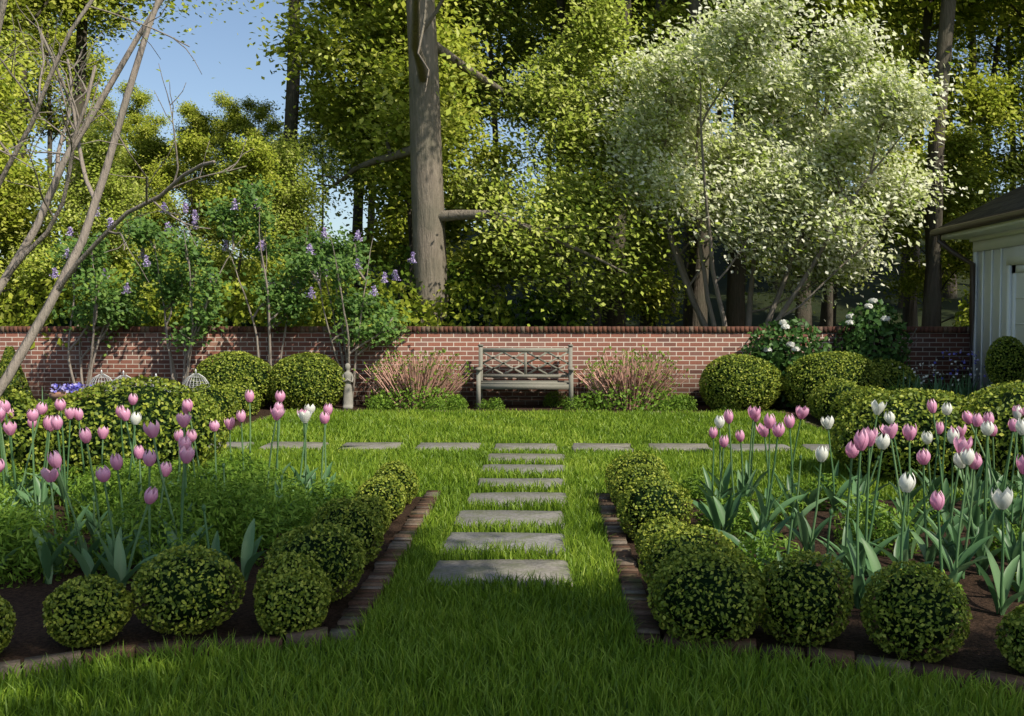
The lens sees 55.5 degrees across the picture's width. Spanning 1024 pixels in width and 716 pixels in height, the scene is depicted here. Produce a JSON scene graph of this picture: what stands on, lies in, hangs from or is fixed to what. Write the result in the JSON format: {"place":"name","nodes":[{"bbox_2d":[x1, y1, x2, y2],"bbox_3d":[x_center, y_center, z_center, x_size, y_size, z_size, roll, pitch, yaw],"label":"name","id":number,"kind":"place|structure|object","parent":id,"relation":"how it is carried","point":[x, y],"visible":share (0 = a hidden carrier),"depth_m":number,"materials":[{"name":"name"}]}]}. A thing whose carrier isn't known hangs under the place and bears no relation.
{"place":"outdoors","nodes":[
{"label":"outdoors","id":0,"kind":"place"},
{"bbox_2d":[0,193,1023,715],"bbox_3d":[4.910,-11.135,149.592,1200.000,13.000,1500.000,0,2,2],"label":"ground","id":1,"kind":"structure","parent":0,"point":[846,301],"depth_m":42.80,"materials":[{"name":"green plant"}]},
{"bbox_2d":[0,0,62,312],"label":"understory tree","id":2,"kind":"object","parent":1,"relation":"on","point":[11,8],"visible":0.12,"depth_m":23.39,"materials":[{"name":"green plant"}]},
{"bbox_2d":[0,10,64,128],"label":"forest tree","id":3,"kind":"object","parent":1,"relation":"on","point":[31,98],"visible":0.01,"depth_m":74.99,"materials":[{"name":"green plant"}]},
{"bbox_2d":[0,2,77,296],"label":"tree","id":4,"kind":"object","parent":1,"relation":"on","point":[9,33],"visible":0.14,"depth_m":20.18,"materials":[{"name":"green plant"}]},
{"bbox_2d":[8,0,74,28],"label":"forest tree","id":5,"kind":"object","parent":1,"relation":"on","point":[51,6],"visible":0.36,"depth_m":26.14,"materials":[{"name":"green plant"}]},
{"bbox_2d":[25,0,121,221],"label":"forest tree","id":6,"kind":"object","parent":1,"relation":"on","point":[51,131],"visible":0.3,"depth_m":60.28,"materials":[{"name":"green plant"}]},
{"bbox_2d":[13,0,141,311],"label":"forest tree","id":7,"kind":"object","parent":1,"relation":"on","point":[59,6],"visible":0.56,"depth_m":37.37,"materials":[{"name":"green plant"}]},
{"bbox_2d":[0,5,157,320],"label":"understory tree","id":8,"kind":"object","parent":1,"relation":"on","point":[11,216],"visible":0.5,"depth_m":18.72,"materials":[{"name":"green plant"}]},
{"bbox_2d":[29,0,142,173],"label":"forest tree","id":9,"kind":"object","parent":1,"relation":"on","point":[104,27],"visible":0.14,"depth_m":71.79,"materials":[{"name":"green plant"}]},
{"bbox_2d":[0,111,186,325],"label":"tree","id":10,"kind":"object","parent":1,"relation":"on","point":[117,200],"visible":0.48,"depth_m":18.41,"materials":[{"name":"green plant"}]},
{"bbox_2d":[64,103,128,212],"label":"forest tree","id":11,"kind":"object","parent":1,"relation":"on","point":[113,121],"visible":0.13,"depth_m":56.03,"materials":[{"name":"green plant"}]},
{"bbox_2d":[69,88,132,206],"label":"forest tree","id":12,"kind":"object","parent":1,"relation":"on","point":[107,104],"visible":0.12,"depth_m":65.60,"materials":[{"name":"green plant"}]},
{"bbox_2d":[40,210,163,387],"bbox_3d":[-6.869,-0.793,16.050,2.073,3.358,2.200,0,2,2],"label":"lilac shrub","id":13,"kind":"object","parent":1,"relation":"on","point":[111,308],"visible":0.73,"depth_m":15.82,"materials":[{"name":"green plant"}]},
{"bbox_2d":[49,218,147,293],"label":"lilac flowers","id":14,"kind":"object","parent":13,"relation":"on","point":[70,231],"visible":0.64,"depth_m":15.73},
{"bbox_2d":[60,0,188,250],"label":"forest tree","id":15,"kind":"object","parent":1,"relation":"on","point":[81,36],"visible":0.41,"depth_m":39.18,"materials":[{"name":"green plant"}]},
{"bbox_2d":[0,0,253,396],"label":"bare crape myrtle","id":16,"kind":"object","parent":1,"relation":"on","point":[70,267],"visible":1,"depth_m":7.84,"materials":[{"name":"brown plant"}]},
{"bbox_2d":[91,130,188,281],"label":"understory tree","id":17,"kind":"object","parent":1,"relation":"on","point":[151,147],"visible":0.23,"depth_m":30.26,"materials":[{"name":"green plant"}]},
{"bbox_2d":[115,80,174,186],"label":"forest tree","id":18,"kind":"object","parent":1,"relation":"on","point":[141,99],"visible":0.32,"depth_m":72.57,"materials":[{"name":"green plant"}]},
{"bbox_2d":[119,111,178,217],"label":"forest tree","id":19,"kind":"object","parent":1,"relation":"on","point":[138,122],"visible":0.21,"depth_m":49.47,"materials":[{"name":"green plant"}]},
{"bbox_2d":[128,126,237,287],"bbox_3d":[-7.907,-2.484,24.065,3.305,6.097,3.432,0,2,4],"label":"understory tree","id":20,"kind":"object","parent":1,"relation":"on","point":[164,175],"visible":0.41,"depth_m":23.45,"materials":[{"name":"green plant"}]},
{"bbox_2d":[118,206,258,394],"bbox_3d":[-5.197,-0.807,15.802,2.392,3.409,1.968,0,2,2],"label":"lilac shrub","id":21,"kind":"object","parent":1,"relation":"on","point":[173,294],"visible":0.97,"depth_m":15.58,"materials":[{"name":"green plant"}]},
{"bbox_2d":[95,198,240,266],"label":"lilac flowers","id":22,"kind":"object","parent":21,"relation":"attached to","point":[194,217],"visible":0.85,"depth_m":15.75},
{"bbox_2d":[166,100,221,203],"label":"forest tree","id":23,"kind":"object","parent":1,"relation":"on","point":[208,130],"visible":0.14,"depth_m":61.01,"materials":[{"name":"green plant"}]},
{"bbox_2d":[170,98,230,241],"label":"forest tree","id":24,"kind":"object","parent":1,"relation":"on","point":[196,121],"visible":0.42,"depth_m":54.80,"materials":[{"name":"green plant"}]},
{"bbox_2d":[203,90,246,181],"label":"forest tree","id":25,"kind":"object","parent":1,"relation":"on","point":[219,101],"visible":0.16,"depth_m":70.64,"materials":[{"name":"green plant"}]},
{"bbox_2d":[159,131,292,323],"bbox_3d":[-5.356,-1.754,18.513,2.795,5.054,2.447,-2,3,-45],"label":"understory tree","id":26,"kind":"object","parent":1,"relation":"on","point":[257,155],"visible":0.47,"depth_m":18.42,"materials":[{"name":"green plant"}]},
{"bbox_2d":[208,95,257,244],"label":"forest tree","id":27,"kind":"object","parent":1,"relation":"on","point":[229,127],"visible":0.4,"depth_m":64.24,"materials":[{"name":"green plant"}]},
{"bbox_2d":[222,127,277,257],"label":"forest tree","id":28,"kind":"object","parent":1,"relation":"on","point":[256,134],"visible":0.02,"depth_m":45.86,"materials":[{"name":"green plant"}]},
{"bbox_2d":[221,95,279,163],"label":"forest tree","id":29,"kind":"object","parent":1,"relation":"on","point":[260,111],"visible":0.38,"depth_m":60.40,"materials":[{"name":"green plant"}]},
{"bbox_2d":[194,174,332,405],"bbox_3d":[-3.956,-1.043,15.898,1.935,3.872,1.889,1,3,27],"label":"lilac shrub","id":30,"kind":"object","parent":1,"relation":"on","point":[288,303],"visible":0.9,"depth_m":15.73,"materials":[{"name":"green plant"}]},
{"bbox_2d":[210,199,328,298],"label":"lilac flowers","id":31,"kind":"object","parent":30,"relation":"on","point":[310,294],"visible":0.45,"depth_m":15.56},
{"bbox_2d":[186,121,346,320],"bbox_3d":[-5.195,-2.075,20.529,3.419,5.580,3.850,1,2,18],"label":"tree","id":32,"kind":"object","parent":1,"relation":"on","point":[290,202],"visible":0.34,"depth_m":19.94,"materials":[{"name":"green plant"}]},
{"bbox_2d":[261,114,283,259],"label":"forest tree","id":33,"kind":"object","parent":1,"relation":"on","point":[276,125],"visible":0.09,"depth_m":50.99,"materials":[{"name":"green plant"}]},
{"bbox_2d":[227,133,329,302],"bbox_3d":[-7.275,-3.370,30.459,3.886,7.170,4.036,-1,2,-22],"label":"understory tree","id":34,"kind":"object","parent":1,"relation":"on","point":[305,143],"visible":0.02,"depth_m":29.95,"materials":[{"name":"green plant"}]},
{"bbox_2d":[276,0,351,287],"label":"tall tree","id":35,"kind":"object","parent":1,"relation":"on","point":[291,101],"visible":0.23,"depth_m":24.68,"materials":[{"name":"brown plant"}]},
{"bbox_2d":[297,79,340,254],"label":"forest tree","id":36,"kind":"object","parent":1,"relation":"on","point":[325,155],"visible":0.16,"depth_m":72.18,"materials":[{"name":"green plant"}]},
{"bbox_2d":[301,0,399,292],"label":"forest tree","id":37,"kind":"object","parent":1,"relation":"on","point":[371,217],"visible":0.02,"depth_m":47.43,"materials":[{"name":"green plant"}]},
{"bbox_2d":[280,222,421,397],"bbox_3d":[-2.630,-0.696,15.867,2.308,3.182,1.938,0,2,2],"label":"lilac shrub","id":38,"kind":"object","parent":1,"relation":"on","point":[357,308],"visible":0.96,"depth_m":15.71,"materials":[{"name":"green plant"}]},
{"bbox_2d":[306,230,416,296],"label":"lilac flowers","id":39,"kind":"object","parent":38,"relation":"on","point":[374,288],"visible":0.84,"depth_m":15.41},
{"bbox_2d":[304,0,476,297],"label":"forest tree","id":40,"kind":"object","parent":1,"relation":"on","point":[352,5],"visible":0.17,"depth_m":30.66,"materials":[{"name":"green plant"}]},
{"bbox_2d":[272,41,528,299],"bbox_3d":[-2.776,-4.404,28.646,7.969,9.663,6.662,1,3,28],"label":"understory tree","id":41,"kind":"object","parent":1,"relation":"on","point":[312,116],"visible":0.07,"depth_m":28.07,"materials":[{"name":"green plant"}]},
{"bbox_2d":[62,0,742,325],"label":"oak tree","id":42,"kind":"object","parent":1,"relation":"on","point":[430,215],"visible":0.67,"depth_m":18.81,"materials":[{"name":"green plant"}]},
{"bbox_2d":[246,0,609,302],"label":"understory tree","id":43,"kind":"object","parent":1,"relation":"on","point":[315,45],"visible":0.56,"depth_m":21.70,"materials":[{"name":"green plant"}]},
{"bbox_2d":[360,0,517,133],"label":"forest tree","id":44,"kind":"object","parent":1,"relation":"on","point":[458,21],"visible":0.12,"depth_m":37.51,"materials":[{"name":"green plant"}]},
{"bbox_2d":[0,238,968,355],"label":"background shrubs","id":45,"kind":"object","parent":1,"relation":"on","point":[9,314],"depth_m":18.69,"materials":[{"name":"plant"}]},
{"bbox_2d":[0,332,969,405],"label":"garden wall","id":46,"kind":"structure","parent":1,"relation":"on","point":[136,354],"depth_m":16.05,"materials":[{"name":"brick"}]},
{"bbox_2d":[0,326,968,332],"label":"wall coping","id":47,"kind":"object","parent":46,"relation":"on","point":[603,329],"visible":0.69,"depth_m":16.00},
{"bbox_2d":[350,526,638,645],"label":"grass path","id":48,"kind":"structure","parent":1,"relation":"on","point":[587,554],"depth_m":4.98,"materials":[{"name":"plant"}]},
{"bbox_2d":[438,0,557,293],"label":"forest tree","id":49,"kind":"object","parent":1,"relation":"on","point":[517,39],"visible":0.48,"depth_m":49.17,"materials":[{"name":"green plant"}]},
{"bbox_2d":[456,0,541,244],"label":"forest tree","id":50,"kind":"object","parent":1,"relation":"on","point":[493,4],"visible":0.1,"depth_m":58.73,"materials":[{"name":"green plant"}]},
{"bbox_2d":[416,483,606,539],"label":"grass path","id":51,"kind":"structure","parent":1,"relation":"on","point":[574,510],"depth_m":6.90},
{"bbox_2d":[0,346,1023,486],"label":"boxwood mounds","id":52,"kind":"object","parent":1,"relation":"on","point":[880,394],"depth_m":8.58,"materials":[{"name":"plant"}]},
{"bbox_2d":[0,602,1023,715],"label":"lawn grass","id":53,"kind":"structure","parent":1,"relation":"on","point":[163,668],"depth_m":3.72,"materials":[{"name":"plant"}]},
{"bbox_2d":[0,385,1023,623],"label":"feathery foliage","id":54,"kind":"object","parent":1,"relation":"on","point":[231,523],"visible":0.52,"depth_m":5.99,"materials":[{"name":"plant"}]},
{"bbox_2d":[0,404,1023,681],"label":"bed soil","id":55,"kind":"structure","parent":1,"relation":"on","point":[974,652],"depth_m":4.73,"materials":[{"name":"soil"}]},
{"bbox_2d":[88,369,209,392],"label":"wire cloches","id":56,"kind":"object","parent":55,"relation":"on","point":[187,380],"visible":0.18,"depth_m":14.57,"materials":[{"name":"grey"}]},
{"bbox_2d":[342,363,353,408],"bbox_3d":[-2.596,0.445,15.377,0.193,0.726,0.164,0,2,-7],"label":"garden statue","id":57,"kind":"object","parent":55,"relation":"on","point":[347,375],"visible":0.99,"depth_m":15.34,"materials":[{"name":"stone"}]},
{"bbox_2d":[0,450,1023,673],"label":"boxwood shrubs","id":58,"kind":"object","parent":55,"relation":"on","point":[660,578],"depth_m":4.26,"materials":[{"name":"plant"}]},
{"bbox_2d":[0,402,1023,614],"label":"tulip leaves","id":59,"kind":"object","parent":55,"relation":"on","point":[860,561],"visible":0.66,"depth_m":5.77,"materials":[{"name":"plant"}]},
{"bbox_2d":[0,389,1023,509],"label":"pink tulips","id":60,"kind":"object","parent":59,"relation":"on","point":[864,439],"visible":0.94,"depth_m":6.31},
{"bbox_2d":[130,400,1023,509],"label":"white tulips","id":61,"kind":"object","parent":59,"relation":"on","point":[1001,500],"visible":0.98,"depth_m":5.79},
{"bbox_2d":[0,410,1023,696],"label":"brick edging","id":62,"kind":"object","parent":55,"relation":"on","point":[386,564],"visible":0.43,"depth_m":4.28,"materials":[{"name":"brick"}]},
{"bbox_2d":[42,359,990,405],"bbox_3d":[0.324,0.449,14.252,14.309,0.811,3.257,0,2,2],"label":"iris","id":63,"kind":"object","parent":55,"relation":"on","point":[966,391],"depth_m":14.61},
{"bbox_2d":[353,345,692,411],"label":"shrubs","id":64,"kind":"object","parent":55,"relation":"on","point":[598,401],"visible":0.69,"depth_m":15.21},
{"bbox_2d":[476,344,573,409],"bbox_3d":[0.210,0.297,15.517,1.540,1.010,0.640,0,2,2],"label":"garden bench","id":65,"kind":"object","parent":55,"relation":"on","point":[481,384],"visible":0.95,"depth_m":15.75,"materials":[{"name":"grey wood"}]},
{"bbox_2d":[740,299,917,407],"bbox_3d":[5.099,-0.051,15.575,2.865,1.803,1.142,0,2,2],"label":"peony shrub","id":66,"kind":"object","parent":55,"relation":"on","point":[863,344],"depth_m":15.37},
{"bbox_2d":[763,298,890,351],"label":"flowers","id":67,"kind":"object","parent":66,"relation":"attached to","point":[784,325],"visible":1,"depth_m":15.28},
{"bbox_2d":[50,350,985,392],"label":"blue flowers","id":68,"kind":"object","parent":1,"relation":"on","point":[75,387],"visible":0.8,"depth_m":13.52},
{"bbox_2d":[48,438,988,499],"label":"lawn grass","id":69,"kind":"structure","parent":1,"relation":"on","point":[574,463],"depth_m":9.26,"materials":[{"name":"plant"}]},
{"bbox_2d":[209,441,841,587],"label":"stepping stones","id":70,"kind":"object","parent":1,"relation":"on","point":[485,568],"visible":0.53,"depth_m":7.00,"materials":[{"name":"stone"}]},
{"bbox_2d":[525,1,582,193],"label":"forest tree","id":71,"kind":"object","parent":1,"relation":"on","point":[552,35],"visible":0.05,"depth_m":66.61,"materials":[{"name":"green plant"}]},
{"bbox_2d":[503,0,610,278],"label":"forest tree","id":72,"kind":"object","parent":1,"relation":"on","point":[550,30],"visible":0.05,"depth_m":52.72,"materials":[{"name":"green plant"}]},
{"bbox_2d":[443,0,707,325],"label":"tree","id":73,"kind":"object","parent":1,"relation":"on","point":[546,99],"visible":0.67,"depth_m":19.89,"materials":[{"name":"green plant"}]},
{"bbox_2d":[547,0,606,325],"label":"forest tree","id":74,"kind":"object","parent":1,"relation":"on","point":[562,4],"visible":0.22,"depth_m":34.45,"materials":[{"name":"green plant"}]},
{"bbox_2d":[517,0,653,325],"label":"forest tree","id":75,"kind":"object","parent":1,"relation":"on","point":[551,10],"visible":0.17,"depth_m":40.27,"materials":[{"name":"green plant"}]},
{"bbox_2d":[604,0,631,325],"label":"tall tree","id":76,"kind":"object","parent":1,"relation":"on","point":[613,320],"visible":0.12,"depth_m":23.27,"materials":[{"name":"brown plant"}]},
{"bbox_2d":[562,119,675,325],"bbox_3d":[3.191,-4.432,30.382,5.105,9.232,4.469,-2,3,-45],"label":"understory tree","id":77,"kind":"object","parent":1,"relation":"on","point":[602,323],"visible":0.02,"depth_m":30.98,"materials":[{"name":"green plant"}]},
{"bbox_2d":[552,0,722,325],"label":"understory tree","id":78,"kind":"object","parent":1,"relation":"on","point":[667,15],"visible":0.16,"depth_m":24.36,"materials":[{"name":"green plant"}]},
{"bbox_2d":[576,0,739,313],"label":"forest tree","id":79,"kind":"object","parent":1,"relation":"on","point":[632,21],"visible":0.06,"depth_m":42.31,"materials":[{"name":"brown plant"}]},
{"bbox_2d":[591,0,762,317],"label":"forest tree","id":80,"kind":"object","parent":1,"relation":"on","point":[649,7],"visible":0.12,"depth_m":34.38,"materials":[{"name":"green plant"}]},
{"bbox_2d":[683,17,702,325],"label":"forest tree","id":81,"kind":"object","parent":1,"relation":"on","point":[687,311],"visible":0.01,"depth_m":27.09,"materials":[{"name":"brown plant"}]},
{"bbox_2d":[688,0,709,325],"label":"tall tree","id":82,"kind":"object","parent":1,"relation":"on","point":[698,287],"visible":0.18,"depth_m":22.40,"materials":[{"name":"brown plant"}]},
{"bbox_2d":[639,0,768,325],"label":"tall tree","id":83,"kind":"object","parent":1,"relation":"on","point":[643,319],"visible":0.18,"depth_m":25.54,"materials":[{"name":"green plant"}]},
{"bbox_2d":[726,0,755,325],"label":"tall tree","id":84,"kind":"object","parent":1,"relation":"on","point":[735,307],"visible":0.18,"depth_m":24.25,"materials":[{"name":"brown plant"}]},
{"bbox_2d":[545,0,987,325],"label":"flowering tree","id":85,"kind":"object","parent":1,"relation":"on","point":[763,177],"visible":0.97,"depth_m":17.72,"materials":[{"name":"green plant"}]},
{"bbox_2d":[737,0,810,291],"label":"forest tree","id":86,"kind":"object","parent":1,"relation":"on","point":[782,242],"visible":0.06,"depth_m":46.70,"materials":[{"name":"green plant"}]},
{"bbox_2d":[713,60,882,295],"bbox_3d":[8.632,-4.485,29.787,5.156,9.512,5.354,1,3,23],"label":"understory tree","id":87,"kind":"object","parent":1,"relation":"on","point":[768,260],"visible":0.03,"depth_m":29.70,"materials":[{"name":"green plant"}]},
{"bbox_2d":[674,0,974,325],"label":"understory tree","id":88,"kind":"object","parent":1,"relation":"on","point":[828,316],"visible":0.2,"depth_m":22.60,"materials":[{"name":"green plant"}]},
{"bbox_2d":[819,27,843,325],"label":"tall tree","id":89,"kind":"object","parent":1,"relation":"on","point":[821,323],"visible":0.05,"depth_m":25.60,"materials":[{"name":"brown plant"}]},
{"bbox_2d":[795,0,935,325],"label":"tall tree","id":90,"kind":"object","parent":1,"relation":"on","point":[805,314],"visible":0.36,"depth_m":22.75,"materials":[{"name":"brown plant"}]},
{"bbox_2d":[851,0,955,267],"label":"forest tree","id":91,"kind":"object","parent":1,"relation":"on","point":[918,251],"visible":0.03,"depth_m":51.59,"materials":[{"name":"green plant"}]},
{"bbox_2d":[860,0,997,298],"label":"forest tree","id":92,"kind":"object","parent":1,"relation":"on","point":[953,295],"visible":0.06,"depth_m":44.43,"materials":[{"name":"brown plant"}]},
{"bbox_2d":[860,0,1001,307],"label":"forest tree","id":93,"kind":"object","parent":1,"relation":"on","point":[908,13],"visible":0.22,"depth_m":41.62,"materials":[{"name":"green plant"}]},
{"bbox_2d":[858,116,1020,322],"bbox_3d":[11.222,-2.662,24.155,5.388,6.534,4.505,1,3,23],"label":"understory tree","id":94,"kind":"object","parent":1,"relation":"on","point":[962,145],"visible":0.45,"depth_m":23.62,"materials":[{"name":"green plant"}]},
{"bbox_2d":[921,0,974,326],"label":"tall tree","id":95,"kind":"object","parent":1,"relation":"on","point":[931,311],"visible":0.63,"depth_m":21.92,"materials":[{"name":"brown plant"}]},
{"bbox_2d":[892,0,1023,325],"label":"forest tree","id":96,"kind":"object","parent":1,"relation":"on","point":[910,312],"visible":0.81,"depth_m":34.69,"materials":[{"name":"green plant"}]},
{"bbox_2d":[917,4,1017,159],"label":"forest tree","id":97,"kind":"object","parent":1,"relation":"on","point":[971,44],"visible":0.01,"depth_m":60.24,"materials":[{"name":"brown plant"}]},
{"bbox_2d":[921,46,1023,278],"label":"understory tree","id":98,"kind":"object","parent":1,"relation":"on","point":[985,104],"visible":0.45,"depth_m":26.52,"materials":[{"name":"green plant"}]},
{"bbox_2d":[933,9,1023,189],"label":"forest tree","id":99,"kind":"object","parent":1,"relation":"on","point":[985,55],"visible":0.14,"depth_m":68.42,"materials":[{"name":"green plant"}]},
{"bbox_2d":[941,218,1023,395],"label":"garden house walls","id":100,"kind":"structure","parent":1,"relation":"on","point":[998,254],"depth_m":14.92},
{"bbox_2d":[930,209,1023,390],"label":"gutter downspout","id":101,"kind":"object","parent":100,"relation":"attached to","point":[994,219],"visible":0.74,"depth_m":15.61,"materials":[{"name":"brown"}]},
{"bbox_2d":[936,184,1023,228],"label":"roof","id":102,"kind":"structure","parent":100,"relation":"on","point":[1012,200],"depth_m":14.79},
{"bbox_2d":[943,18,1023,258],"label":"foliage","id":103,"kind":"object","parent":1,"relation":"on","point":[1019,155],"visible":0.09,"depth_m":20.77,"materials":[{"name":"green plant"}]},
{"bbox_2d":[956,0,1023,202],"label":"forest tree","id":104,"kind":"object","parent":1,"relation":"on","point":[1009,54],"visible":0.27,"depth_m":52.32,"materials":[{"name":"green plant"}]},
{"bbox_2d":[966,0,1023,78],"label":"forest tree","id":105,"kind":"object","parent":1,"relation":"on","point":[1020,15],"visible":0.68,"depth_m":33.54,"materials":[{"name":"green plant"}]},
{"bbox_2d":[0,0,1023,258],"label":"sky","id":106,"kind":"structure","parent":0,"point":[218,41],"materials":[{"name":"blue"}]},
{"bbox_2d":[213,407,842,444],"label":"lawn grass","id":107,"kind":"structure","parent":0,"point":[440,426],"depth_m":12.34,"materials":[{"name":"plant"}]},
{"bbox_2d":[985,336,1023,385],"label":"boxwood shrub","id":108,"kind":"object","parent":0,"point":[1009,340],"depth_m":13.67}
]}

